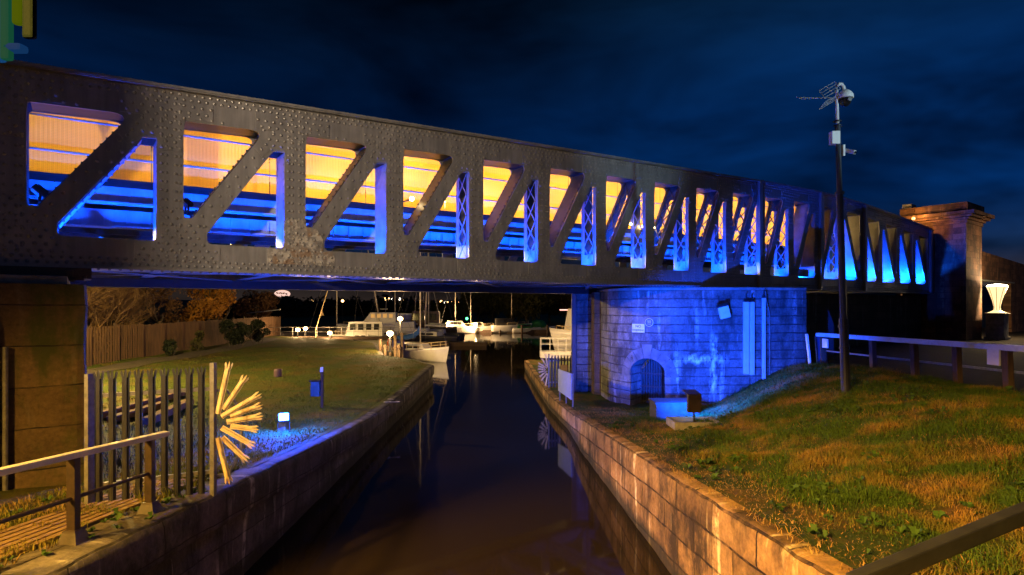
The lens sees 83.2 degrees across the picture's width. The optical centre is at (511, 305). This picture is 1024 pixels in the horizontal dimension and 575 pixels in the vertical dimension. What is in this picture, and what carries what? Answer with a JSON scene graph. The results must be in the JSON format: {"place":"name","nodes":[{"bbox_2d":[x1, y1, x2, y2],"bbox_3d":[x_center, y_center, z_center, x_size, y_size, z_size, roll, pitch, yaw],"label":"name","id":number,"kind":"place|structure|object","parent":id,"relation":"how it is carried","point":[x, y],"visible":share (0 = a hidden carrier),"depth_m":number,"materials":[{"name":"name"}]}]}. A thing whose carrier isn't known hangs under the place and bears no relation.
{"place":"outdoors","nodes":[
{"label":"outdoors","id":0,"kind":"place"},
{"bbox_2d":[0,0,36,62],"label":"traffic light","id":1,"kind":"object","parent":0,"point":[23,13],"visible":1,"depth_m":2.58,"materials":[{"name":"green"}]},
{"bbox_2d":[87,338,279,373],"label":"path","id":2,"kind":"structure","parent":0,"point":[142,362],"depth_m":34.77,"materials":[{"name":"grey concrete"}]},
{"bbox_2d":[0,324,427,562],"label":"lawn ground","id":3,"kind":"structure","parent":0,"point":[282,342],"depth_m":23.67,"materials":[{"name":"green plant"}]},
{"bbox_2d":[0,274,87,490],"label":"masonry pier","id":4,"kind":"structure","parent":3,"relation":"on","point":[43,332],"depth_m":8.70,"materials":[{"name":"stone"}]},
{"bbox_2d":[0,60,932,293],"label":"swing bridge","id":5,"kind":"structure","parent":4,"relation":"on","point":[76,144],"depth_m":13.86,"materials":[{"name":"paint"}]},
{"bbox_2d":[30,184,47,203],"bbox_3d":[-8.219,-1.946,10.030,0.238,0.311,0.330,0,0,-42],"label":"floodlight","id":6,"kind":"object","parent":5,"relation":"attached to","point":[40,191],"visible":0.9,"depth_m":9.93,"materials":[{"name":"brown paint"}]},
{"bbox_2d":[184,198,193,211],"bbox_3d":[-6.390,-1.984,11.332,0.190,0.250,0.266,0,0,-42],"label":"floodlight","id":7,"kind":"object","parent":5,"relation":"attached to","point":[188,204],"visible":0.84,"depth_m":11.25,"materials":[{"name":"brown paint"}]},
{"bbox_2d":[0,479,197,561],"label":"brick paving","id":8,"kind":"structure","parent":3,"relation":"on","point":[29,530],"depth_m":6.66,"materials":[{"name":"brown brick"}]},
{"bbox_2d":[0,478,197,569],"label":"quay grass","id":9,"kind":"structure","parent":3,"relation":"on","point":[49,511],"depth_m":7.21,"materials":[{"name":"green plant"}]},
{"bbox_2d":[87,287,127,336],"bbox_3d":[-25.441,0.318,31.407,7.812,6.139,9.005,0,0,0],"label":"bare thicket","id":10,"kind":"object","parent":3,"relation":"on","point":[95,314],"visible":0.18,"depth_m":33.16,"materials":[{"name":"brown plant"}]},
{"bbox_2d":[87,287,143,333],"bbox_3d":[-28.010,-0.184,36.828,8.637,7.165,9.580,0,0,-28],"label":"bare thicket","id":11,"kind":"object","parent":3,"relation":"on","point":[110,306],"visible":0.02,"depth_m":37.25,"materials":[{"name":"brown plant"}]},
{"bbox_2d":[87,287,163,355],"bbox_3d":[-26.155,0.087,36.089,7.669,6.615,7.558,0,0,-39],"label":"bare thicket","id":12,"kind":"object","parent":3,"relation":"on","point":[120,313],"visible":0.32,"depth_m":36.13,"materials":[{"name":"brown plant"}]},
{"bbox_2d":[93,238,168,342],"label":"broadleaf tree","id":13,"kind":"object","parent":3,"relation":"on","point":[147,289],"visible":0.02,"depth_m":46.94,"materials":[{"name":"orange plant"}]},
{"bbox_2d":[106,401,160,422],"bbox_3d":[-11.250,3.183,17.400,0.240,0.309,3.244,0,0,-9],"label":"timber baulk","id":14,"kind":"object","parent":3,"relation":"on","point":[132,413],"visible":0.46,"depth_m":16.86,"materials":[{"name":"brown wood"}]},
{"bbox_2d":[103,392,185,417],"bbox_3d":[-12.000,3.177,18.700,0.240,0.283,5.417,0,0,-4],"label":"timber baulk","id":15,"kind":"object","parent":3,"relation":"on","point":[132,406],"visible":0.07,"depth_m":18.31,"materials":[{"name":"brown wood"}]},
{"bbox_2d":[123,288,188,324],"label":"autumn tree","id":16,"kind":"object","parent":3,"relation":"on","point":[165,315],"visible":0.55,"depth_m":43.85,"materials":[{"name":"orange plant"}]},
{"bbox_2d":[143,399,193,424],"bbox_3d":[-10.300,3.156,17.400,0.260,0.378,4.374,0,0,-16],"label":"timber baulk","id":17,"kind":"object","parent":3,"relation":"on","point":[158,413],"visible":0.39,"depth_m":16.74,"materials":[{"name":"brown wood"}]},
{"bbox_2d":[161,339,179,355],"bbox_3d":[-21.349,2.678,36.094,1.062,1.360,1.079,0,0,-25],"label":"shrub","id":18,"kind":"object","parent":3,"relation":"on","point":[168,347],"visible":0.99,"depth_m":35.89,"materials":[{"name":"green plant"}]},
{"bbox_2d":[84,361,262,503],"bbox_3d":[-4.624,1.774,8.018,2.151,1.971,0.151,0,0,-28],"label":"palisade fence","id":19,"kind":"object","parent":3,"relation":"on","point":[94,394],"visible":0.88,"depth_m":7.93,"materials":[{"name":"wood"}]},
{"bbox_2d":[86,316,280,366],"bbox_3d":[-23.396,2.087,43.714,0.379,2.237,37.697,0,0,-6],"label":"board fence","id":20,"kind":"object","parent":3,"relation":"on","point":[149,340],"visible":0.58,"depth_m":36.22,"materials":[{"name":"brown wood"}]},
{"bbox_2d":[185,330,204,350],"bbox_3d":[-21.538,2.507,39.361,1.585,1.705,1.528,0,0,0],"label":"shrub","id":21,"kind":"object","parent":3,"relation":"on","point":[198,346],"visible":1,"depth_m":39.33,"materials":[{"name":"green plant"}]},
{"bbox_2d":[175,289,238,322],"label":"autumn tree","id":22,"kind":"object","parent":3,"relation":"on","point":[214,305],"visible":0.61,"depth_m":48.39,"materials":[{"name":"orange plant"}]},
{"bbox_2d":[215,318,256,345],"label":"evergreen shrub","id":23,"kind":"object","parent":3,"relation":"on","point":[233,335],"visible":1,"depth_m":44.17,"materials":[{"name":"green plant"}]},
{"bbox_2d":[233,289,279,318],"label":"broadleaf tree","id":24,"kind":"object","parent":3,"relation":"on","point":[264,299],"visible":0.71,"depth_m":66.33,"materials":[{"name":"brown plant"}]},
{"bbox_2d":[245,319,270,343],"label":"evergreen shrub","id":25,"kind":"object","parent":3,"relation":"on","point":[258,335],"visible":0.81,"depth_m":47.34,"materials":[{"name":"green plant"}]},
{"bbox_2d":[274,368,281,376],"bbox_3d":[-10.762,3.074,26.500,0.360,0.380,0.351,0,0,0],"label":"stub bollard","id":26,"kind":"object","parent":3,"relation":"on","point":[277,372],"visible":0.99,"depth_m":26.35,"materials":[{"name":"purple paint"}]},
{"bbox_2d":[278,421,287,431],"bbox_3d":[-5.745,2.943,14.450,0.200,0.500,0.200,0,0,0],"label":"control box","id":27,"kind":"object","parent":3,"relation":"on","point":[282,425],"visible":0.32,"depth_m":14.35,"materials":[{"name":"metal"}]},
{"bbox_2d":[278,413,289,431],"bbox_3d":[-5.627,2.907,14.206,0.277,0.536,0.153,0,0,-24],"label":"floodlight","id":28,"kind":"object","parent":3,"relation":"on","point":[283,417],"visible":0.91,"depth_m":14.16,"materials":[{"name":"white paint"}]},
{"bbox_2d":[309,367,323,407],"bbox_3d":[-6.424,2.738,19.000,0.430,1.440,0.300,0,0,0],"label":"dog bin","id":29,"kind":"object","parent":3,"relation":"on","point":[317,387],"visible":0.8,"depth_m":18.91,"materials":[{"name":"blue paint"}]},
{"bbox_2d":[315,291,327,337],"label":"flagpole","id":30,"kind":"object","parent":3,"relation":"on","point":[321,313],"visible":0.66,"depth_m":57.97,"materials":[{"name":"metal"}]},
{"bbox_2d":[0,325,433,574],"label":"quay wall","id":31,"kind":"structure","parent":0,"point":[244,521],"depth_m":8.80,"materials":[{"name":"stone"}]},
{"bbox_2d":[0,431,169,545],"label":"handrail","id":32,"kind":"object","parent":31,"relation":"on","point":[74,533],"visible":0.99,"depth_m":6.06,"materials":[{"name":"grey metal"}]},
{"bbox_2d":[387,331,392,351],"bbox_3d":[-8.467,2.486,40.000,0.440,1.440,0.440,0,0,0],"label":"quay lamp","id":33,"kind":"object","parent":31,"relation":"on","point":[389,333],"visible":1,"depth_m":39.94,"materials":[{"name":"white glass"}]},
{"bbox_2d":[398,317,402,335],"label":"quay lamp","id":34,"kind":"object","parent":31,"relation":"on","point":[400,319],"visible":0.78,"depth_m":49.94,"materials":[{"name":"white glass"}]},
{"bbox_2d":[244,333,670,574],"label":"water","id":35,"kind":"structure","parent":0,"point":[472,460],"depth_m":12.79,"materials":[{"name":"black liquid"}]},
{"bbox_2d":[246,309,415,338],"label":"pontoon","id":36,"kind":"object","parent":35,"relation":"on","point":[359,337],"visible":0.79,"depth_m":58.83,"materials":[{"name":"metal"}]},
{"bbox_2d":[306,290,363,335],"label":"yacht","id":37,"kind":"object","parent":35,"relation":"on","point":[317,334],"visible":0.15,"depth_m":66.08,"materials":[{"name":"white plastic"}]},
{"bbox_2d":[331,321,393,339],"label":"motor boat","id":38,"kind":"object","parent":35,"relation":"on","point":[354,328],"visible":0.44,"depth_m":60.62,"materials":[{"name":"white plastic"}]},
{"bbox_2d":[350,335,388,346],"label":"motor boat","id":39,"kind":"object","parent":35,"relation":"on","point":[376,341],"visible":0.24,"depth_m":60.02,"materials":[{"name":"white plastic"}]},
{"bbox_2d":[336,300,428,334],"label":"motor boat","id":40,"kind":"object","parent":35,"relation":"on","point":[385,317],"visible":0.43,"depth_m":65.65,"materials":[{"name":"white"}]},
{"bbox_2d":[355,250,409,342],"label":"yacht","id":41,"kind":"object","parent":35,"relation":"on","point":[385,333],"visible":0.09,"depth_m":65.51,"materials":[{"name":"white plastic"}]},
{"bbox_2d":[379,332,402,357],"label":"timber jetty","id":42,"kind":"object","parent":35,"relation":"in","point":[397,349],"visible":0.42,"depth_m":41.30,"materials":[{"name":"brown wood"}]},
{"bbox_2d":[371,292,426,324],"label":"yacht","id":43,"kind":"object","parent":35,"relation":"on","point":[395,304],"visible":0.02,"depth_m":71.60,"materials":[{"name":"white metal"}]},
{"bbox_2d":[383,252,448,361],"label":"sailing boat","id":44,"kind":"object","parent":35,"relation":"on","point":[424,352],"visible":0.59,"depth_m":44.16,"materials":[{"name":"white plastic"}]},
{"bbox_2d":[397,292,456,332],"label":"motor boat","id":45,"kind":"object","parent":35,"relation":"on","point":[434,317],"visible":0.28,"depth_m":72.06,"materials":[{"name":"white plastic"}]},
{"bbox_2d":[398,252,460,342],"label":"yacht","id":46,"kind":"object","parent":35,"relation":"on","point":[433,336],"visible":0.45,"depth_m":63.74,"materials":[{"name":"white plastic"}]},
{"bbox_2d":[403,253,464,340],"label":"yacht","id":47,"kind":"object","parent":35,"relation":"on","point":[462,335],"visible":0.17,"depth_m":69.90,"materials":[{"name":"white plastic"}]},
{"bbox_2d":[421,341,486,346],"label":"pontoon","id":48,"kind":"object","parent":35,"relation":"on","point":[439,344],"visible":0.61,"depth_m":61.20,"materials":[{"name":"brown wood"}]},
{"bbox_2d":[442,292,477,333],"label":"catamaran","id":49,"kind":"object","parent":35,"relation":"on","point":[466,329],"visible":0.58,"depth_m":88.93,"materials":[{"name":"white plastic"}]},
{"bbox_2d":[472,322,491,331],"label":"motor boat","id":50,"kind":"object","parent":35,"relation":"on","point":[481,326],"visible":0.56,"depth_m":90.46,"materials":[{"name":"white plastic"}]},
{"bbox_2d":[490,293,531,332],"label":"motor boat","id":51,"kind":"object","parent":35,"relation":"on","point":[504,325],"visible":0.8,"depth_m":90.07,"materials":[{"name":"white plastic"}]},
{"bbox_2d":[476,330,549,332],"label":"pontoon","id":52,"kind":"object","parent":35,"relation":"on","point":[531,331],"visible":0.29,"depth_m":90.50,"materials":[{"name":"brown wood"}]},
{"bbox_2d":[512,324,541,332],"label":"motor boat","id":53,"kind":"object","parent":35,"relation":"on","point":[527,327],"visible":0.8,"depth_m":90.36,"materials":[{"name":"white plastic"}]},
{"bbox_2d":[531,320,555,329],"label":"motor boat","id":54,"kind":"object","parent":35,"relation":"on","point":[542,324],"visible":0.43,"depth_m":91.41,"materials":[{"name":"green"}]},
{"bbox_2d":[540,337,570,357],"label":"landing stage","id":55,"kind":"object","parent":35,"relation":"on","point":[553,353],"visible":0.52,"depth_m":42.83,"materials":[{"name":"white paint"}]},
{"bbox_2d":[549,309,570,359],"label":"motor cruiser","id":56,"kind":"object","parent":35,"relation":"on","point":[564,332],"visible":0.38,"depth_m":45.67,"materials":[{"name":"white paint"}]},
{"bbox_2d":[14,0,1023,300],"label":"sky","id":57,"kind":"structure","parent":0,"point":[935,114],"materials":[{"name":"blue"}]},
{"bbox_2d":[110,305,1002,326],"bbox_3d":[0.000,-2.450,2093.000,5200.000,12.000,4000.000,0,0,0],"label":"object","id":58,"kind":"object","parent":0,"point":[558,320],"depth_m":144.98,"materials":[{"name":"plant"}]},
{"bbox_2d":[222,297,285,318],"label":"shore tree","id":59,"kind":"object","parent":58,"relation":"on","point":[231,314],"visible":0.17,"depth_m":148.93,"materials":[{"name":"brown plant"}]},
{"bbox_2d":[274,290,289,296],"bbox_3d":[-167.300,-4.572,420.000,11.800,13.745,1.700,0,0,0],"label":"sign","id":60,"kind":"object","parent":58,"relation":"on","point":[282,292],"visible":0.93,"depth_m":419.40,"materials":[{"name":"white"}]},
{"bbox_2d":[271,294,311,316],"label":"shore tree","id":61,"kind":"object","parent":58,"relation":"on","point":[290,306],"visible":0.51,"depth_m":167.38,"materials":[{"name":"green plant"}]},
{"bbox_2d":[301,296,347,315],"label":"shore tree","id":62,"kind":"object","parent":58,"relation":"on","point":[313,304],"visible":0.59,"depth_m":186.76,"materials":[{"name":"green plant"}]},
{"bbox_2d":[330,295,373,315],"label":"shore tree","id":63,"kind":"object","parent":58,"relation":"on","point":[351,308],"visible":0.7,"depth_m":184.29,"materials":[{"name":"green plant"}]},
{"bbox_2d":[366,293,422,313],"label":"shore tree","id":64,"kind":"object","parent":58,"relation":"on","point":[388,305],"visible":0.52,"depth_m":175.68,"materials":[{"name":"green plant"}]},
{"bbox_2d":[409,300,434,312],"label":"tree","id":65,"kind":"object","parent":58,"relation":"on","point":[414,307],"visible":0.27,"depth_m":127.77,"materials":[{"name":"green plant"}]},
{"bbox_2d":[430,299,462,321],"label":"tree","id":66,"kind":"object","parent":58,"relation":"on","point":[447,315],"visible":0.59,"depth_m":122.75,"materials":[{"name":"green plant"}]},
{"bbox_2d":[450,292,501,321],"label":"tree","id":67,"kind":"object","parent":58,"relation":"on","point":[480,301],"visible":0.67,"depth_m":109.92,"materials":[{"name":"green plant"}]},
{"bbox_2d":[487,293,528,322],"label":"tree","id":68,"kind":"object","parent":58,"relation":"on","point":[500,305],"visible":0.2,"depth_m":107.97,"materials":[{"name":"green plant"}]},
{"bbox_2d":[498,293,554,323],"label":"tree","id":69,"kind":"object","parent":58,"relation":"on","point":[531,303],"visible":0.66,"depth_m":105.16,"materials":[{"name":"green plant"}]},
{"bbox_2d":[550,294,570,316],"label":"tree","id":70,"kind":"object","parent":58,"relation":"on","point":[562,301],"visible":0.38,"depth_m":118.03,"materials":[{"name":"green plant"}]},
{"bbox_2d":[134,286,1002,304],"bbox_3d":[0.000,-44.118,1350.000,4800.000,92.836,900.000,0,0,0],"label":"hills","id":71,"kind":"structure","parent":0,"point":[986,299],"depth_m":1170.71,"materials":[{"name":"black"}]},
{"bbox_2d":[524,361,853,574],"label":"quay wall","id":72,"kind":"structure","parent":0,"point":[684,525],"depth_m":8.73,"materials":[{"name":"stone"}]},
{"bbox_2d":[538,354,570,387],"bbox_3d":[2.102,2.972,26.059,1.988,1.656,0.144,0,0,-9],"label":"palisade fence","id":73,"kind":"object","parent":72,"relation":"on","point":[548,366],"visible":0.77,"depth_m":26.02,"materials":[{"name":"metal"}]},
{"bbox_2d":[561,365,566,370],"bbox_3d":[2.350,2.800,26.000,0.300,0.260,0.020,0,0,0],"label":"notice sign","id":74,"kind":"object","parent":73,"relation":"attached to","point":[564,367],"visible":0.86,"depth_m":25.99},
{"bbox_2d":[845,501,1023,574],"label":"handrail","id":75,"kind":"object","parent":72,"relation":"on","point":[930,552],"visible":1,"depth_m":2.44,"materials":[{"name":"metal"}]},
{"bbox_2d":[528,359,1023,574],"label":"bank ground","id":76,"kind":"structure","parent":0,"point":[587,400],"depth_m":8.65,"materials":[{"name":"green plant"}]},
{"bbox_2d":[0,368,1023,567],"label":"weeds","id":77,"kind":"object","parent":76,"relation":"on","point":[914,530],"visible":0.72,"depth_m":7.99,"materials":[{"name":"green plant"}]},
{"bbox_2d":[558,369,573,406],"bbox_3d":[2.000,3.120,21.502,0.100,1.360,1.695,0,0,-12],"label":"information board","id":78,"kind":"object","parent":76,"relation":"on","point":[566,383],"visible":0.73,"depth_m":21.23,"materials":[{"name":"metal"}]},
{"bbox_2d":[648,398,698,419],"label":"electric plinth","id":79,"kind":"structure","parent":76,"relation":"on","point":[662,408],"depth_m":16.50,"materials":[{"name":"metal"}]},
{"bbox_2d":[571,287,806,406],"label":"pivot pier","id":80,"kind":"structure","parent":76,"relation":"on","point":[689,338],"depth_m":20.53,"materials":[{"name":"stone"}]},
{"bbox_2d":[632,324,644,332],"bbox_3d":[4.544,0.807,20.738,0.470,0.310,0.025,0,0,32],"label":"notice sign","id":81,"kind":"object","parent":80,"relation":"attached to","point":[639,328],"visible":1,"depth_m":20.72,"materials":[{"name":"white metal"}]},
{"bbox_2d":[645,318,652,326],"bbox_3d":[4.883,0.594,20.522,0.300,0.300,0.025,0,0,24],"label":"round sign","id":82,"kind":"object","parent":80,"relation":"attached to","point":[648,322],"visible":1,"depth_m":20.51,"materials":[{"name":"metal"}]},
{"bbox_2d":[716,297,730,318],"bbox_3d":[7.394,0.046,20.197,0.480,0.846,0.330,0,0,0],"label":"floodlight","id":83,"kind":"object","parent":80,"relation":"attached to","point":[723,310],"visible":1,"depth_m":20.06,"materials":[{"name":"white paint"}]},
{"bbox_2d":[743,293,748,373],"bbox_3d":[8.254,0.989,20.297,0.185,2.847,0.178,0,0,0],"label":"cable trunking","id":84,"kind":"object","parent":80,"relation":"attached to","point":[746,336],"visible":1,"depth_m":20.26,"materials":[{"name":"metal"}]},
{"bbox_2d":[749,293,754,374],"bbox_3d":[8.462,1.001,20.311,0.158,2.871,0.173,0,0,-7],"label":"cable trunking","id":85,"kind":"object","parent":80,"relation":"attached to","point":[751,336],"visible":1,"depth_m":20.28,"materials":[{"name":"metal"}]},
{"bbox_2d":[762,290,765,378],"bbox_3d":[8.909,1.027,20.367,0.102,3.195,0.179,0,0,0],"label":"cable trunking","id":86,"kind":"object","parent":80,"relation":"attached to","point":[763,336],"visible":0.94,"depth_m":20.34,"materials":[{"name":"metal"}]},
{"bbox_2d":[765,291,769,373],"bbox_3d":[9.060,1.014,20.415,0.254,3.071,0.049,0,0,-27],"label":"conduit pipe","id":87,"kind":"object","parent":80,"relation":"attached to","point":[769,331],"visible":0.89,"depth_m":20.45,"materials":[{"name":"metal"}]},
{"bbox_2d":[666,416,718,429],"bbox_3d":[4.598,2.977,14.600,1.180,0.200,0.800,0,0,0],"label":"floodlight tray","id":88,"kind":"object","parent":76,"relation":"on","point":[677,423],"visible":0.65,"depth_m":14.39,"materials":[{"name":"concrete"}]},
{"bbox_2d":[682,389,701,421],"bbox_3d":[4.628,2.589,14.834,0.360,0.786,0.568,0,0,0],"label":"floodlight","id":89,"kind":"object","parent":88,"relation":"on","point":[694,396],"visible":0.92,"depth_m":14.60,"materials":[{"name":"brown paint"}]},
{"bbox_2d":[569,365,1023,574],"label":"dry grass","id":90,"kind":"structure","parent":76,"relation":"on","point":[653,444],"depth_m":8.51,"materials":[{"name":"plant"}]},
{"bbox_2d":[805,334,811,365],"bbox_3d":[10.089,1.593,19.600,0.198,1.275,0.110,0,0,0],"label":"marker post","id":91,"kind":"object","parent":76,"relation":"on","point":[808,348],"visible":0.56,"depth_m":19.55,"materials":[{"name":"white paint"}]},
{"bbox_2d":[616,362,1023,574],"bbox_3d":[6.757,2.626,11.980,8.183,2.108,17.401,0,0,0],"label":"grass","id":92,"kind":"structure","parent":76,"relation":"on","point":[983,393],"depth_m":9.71,"materials":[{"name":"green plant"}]},
{"bbox_2d":[797,81,856,393],"bbox_3d":[7.249,-1.395,13.308,1.221,7.583,0.337,0,0,8],"label":"camera mast","id":93,"kind":"object","parent":76,"relation":"on","point":[844,97],"visible":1,"depth_m":13.24,"materials":[{"name":"metal"}]},
{"bbox_2d":[816,333,1023,390],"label":"rail fence","id":94,"kind":"object","parent":76,"relation":"on","point":[997,354],"visible":0.69,"depth_m":13.72,"materials":[{"name":"white paint"}]},
{"bbox_2d":[806,330,1023,392],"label":"road","id":95,"kind":"structure","parent":0,"point":[970,356],"depth_m":22.65,"materials":[{"name":"grey asphalt"}]},
{"bbox_2d":[814,336,827,363],"bbox_3d":[10.723,1.617,19.980,0.390,1.100,0.160,0,0,0],"label":"board","id":96,"kind":"object","parent":95,"relation":"on","point":[817,345],"visible":0.29,"depth_m":19.96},
{"bbox_2d":[817,304,833,359],"bbox_3d":[12.262,1.200,22.540,0.600,2.500,0.080,0,0,0],"label":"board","id":97,"kind":"object","parent":95,"relation":"on","point":[825,323],"visible":0.59,"depth_m":22.50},
{"bbox_2d":[806,293,920,351],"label":"abutment wall","id":98,"kind":"structure","parent":95,"relation":"on","point":[898,316],"depth_m":30.21,"materials":[{"name":"stone"}]},
{"bbox_2d":[900,201,994,339],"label":"bridge tower","id":99,"kind":"structure","parent":95,"relation":"on","point":[951,307],"depth_m":33.78,"materials":[{"name":"stone"}]},
{"bbox_2d":[896,251,1023,331],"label":"parapet wall","id":100,"kind":"structure","parent":95,"relation":"on","point":[1004,271],"depth_m":42.92,"materials":[{"name":"stone"}]},
{"bbox_2d":[984,284,1010,339],"bbox_3d":[28.701,0.350,34.100,1.127,3.300,1.030,0,0,-37],"label":"lantern","id":101,"kind":"object","parent":95,"relation":"on","point":[997,322],"visible":0.98,"depth_m":33.84,"materials":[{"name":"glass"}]}
]}

